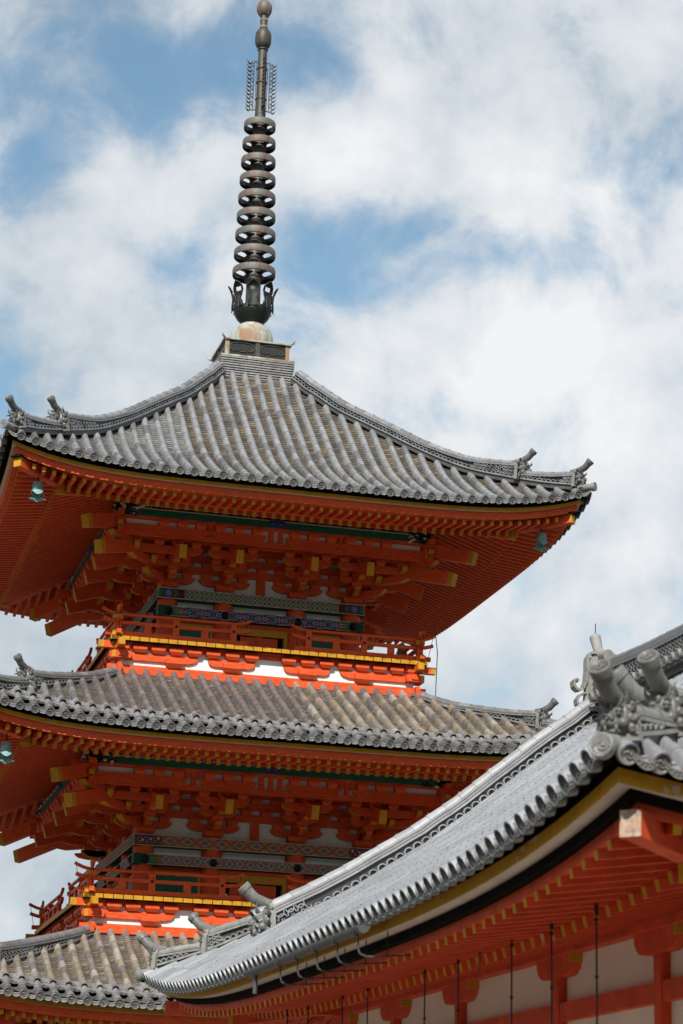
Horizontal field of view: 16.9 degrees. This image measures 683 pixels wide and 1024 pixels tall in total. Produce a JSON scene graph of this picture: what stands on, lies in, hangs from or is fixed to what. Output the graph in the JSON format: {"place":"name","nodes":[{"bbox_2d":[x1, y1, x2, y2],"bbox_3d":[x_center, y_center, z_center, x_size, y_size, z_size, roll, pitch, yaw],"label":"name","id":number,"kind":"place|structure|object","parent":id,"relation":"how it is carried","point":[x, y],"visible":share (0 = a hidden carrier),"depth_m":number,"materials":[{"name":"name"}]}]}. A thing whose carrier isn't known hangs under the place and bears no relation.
{"place":"outdoors","nodes":[
{"label":"outdoors","id":0,"kind":"place"},
{"bbox_2d":[0,0,682,941],"label":"sky","id":1,"kind":"structure","parent":0,"point":[478,207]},
{"label":"ground","id":2,"kind":"structure","parent":0,"visible":0},
{"bbox_2d":[0,0,596,1023],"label":"pagoda","id":3,"kind":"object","parent":2,"relation":"on","point":[246,548],"visible":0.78,"depth_m":51.40,"materials":[{"name":"red paint"}]},
{"bbox_2d":[0,734,13,763],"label":"wind bell","id":4,"kind":"object","parent":3,"relation":"hanging from","point":[5,752],"visible":1,"depth_m":47.01,"materials":[{"name":"metal"}]},
{"bbox_2d":[28,477,45,501],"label":"wind bell","id":5,"kind":"object","parent":3,"relation":"hanging from","point":[37,492],"visible":1,"depth_m":49.05,"materials":[{"name":"metal"}]},
{"bbox_2d":[396,640,406,654],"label":"wind bell","id":6,"kind":"object","parent":3,"relation":"hanging from","point":[399,651],"visible":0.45,"depth_m":62.35,"materials":[{"name":"metal"}]},
{"bbox_2d":[434,625,437,695],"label":"lightning wire","id":7,"kind":"object","parent":3,"relation":"attached to","point":[437,660],"visible":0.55,"depth_m":52.92,"materials":[{"name":"metal"}]},
{"bbox_2d":[533,529,549,551],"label":"wind bell","id":8,"kind":"object","parent":3,"relation":"hanging from","point":[541,541],"visible":1,"depth_m":51.79,"materials":[{"name":"metal"}]},
{"bbox_2d":[136,623,682,1023],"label":"temple hall","id":9,"kind":"structure","parent":2,"relation":"on","point":[563,824],"depth_m":22.96,"materials":[{"name":"grey tile"}]},
{"bbox_2d":[286,1009,288,1023],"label":"hanging rod","id":10,"kind":"object","parent":9,"relation":"hanging from","point":[287,1011],"visible":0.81,"depth_m":30.15,"materials":[{"name":"metal"}]},
{"bbox_2d":[307,1005,309,1023],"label":"hanging rod","id":11,"kind":"object","parent":9,"relation":"hanging from","point":[308,1008],"visible":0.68,"depth_m":29.06,"materials":[{"name":"metal"}]},
{"bbox_2d":[341,995,343,1023],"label":"hanging rod","id":12,"kind":"object","parent":9,"relation":"hanging from","point":[342,997],"visible":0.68,"depth_m":27.46,"materials":[{"name":"metal"}]},
{"bbox_2d":[366,988,369,1023],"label":"hanging rod","id":13,"kind":"object","parent":9,"relation":"hanging from","point":[367,990],"visible":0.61,"depth_m":26.39,"materials":[{"name":"metal"}]},
{"bbox_2d":[423,969,426,1023],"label":"hanging rod","id":14,"kind":"object","parent":9,"relation":"hanging from","point":[424,973],"visible":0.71,"depth_m":24.27,"materials":[{"name":"metal"}]},
{"bbox_2d":[456,959,459,1023],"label":"hanging rod","id":15,"kind":"object","parent":9,"relation":"hanging from","point":[458,963],"visible":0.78,"depth_m":23.16,"materials":[{"name":"metal"}]},
{"bbox_2d":[478,952,481,970],"bbox_3d":[1.361,4.366,22.591,0.036,0.301,0.040,6,-17,-14],"label":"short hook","id":16,"kind":"object","parent":9,"relation":"hanging from","point":[479,953],"visible":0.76,"depth_m":22.58,"materials":[{"name":"metal"}]},
{"bbox_2d":[510,939,513,1023],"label":"hanging rod","id":17,"kind":"object","parent":9,"relation":"hanging from","point":[511,947],"visible":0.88,"depth_m":21.61,"materials":[{"name":"metal"}]},
{"bbox_2d":[549,923,553,1023],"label":"hanging rod","id":18,"kind":"object","parent":9,"relation":"hanging from","point":[551,933],"visible":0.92,"depth_m":20.52,"materials":[{"name":"metal"}]},
{"bbox_2d":[594,903,598,1023],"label":"hanging rod","id":19,"kind":"object","parent":9,"relation":"hanging from","point":[596,920],"visible":1,"depth_m":19.51,"materials":[{"name":"metal"}]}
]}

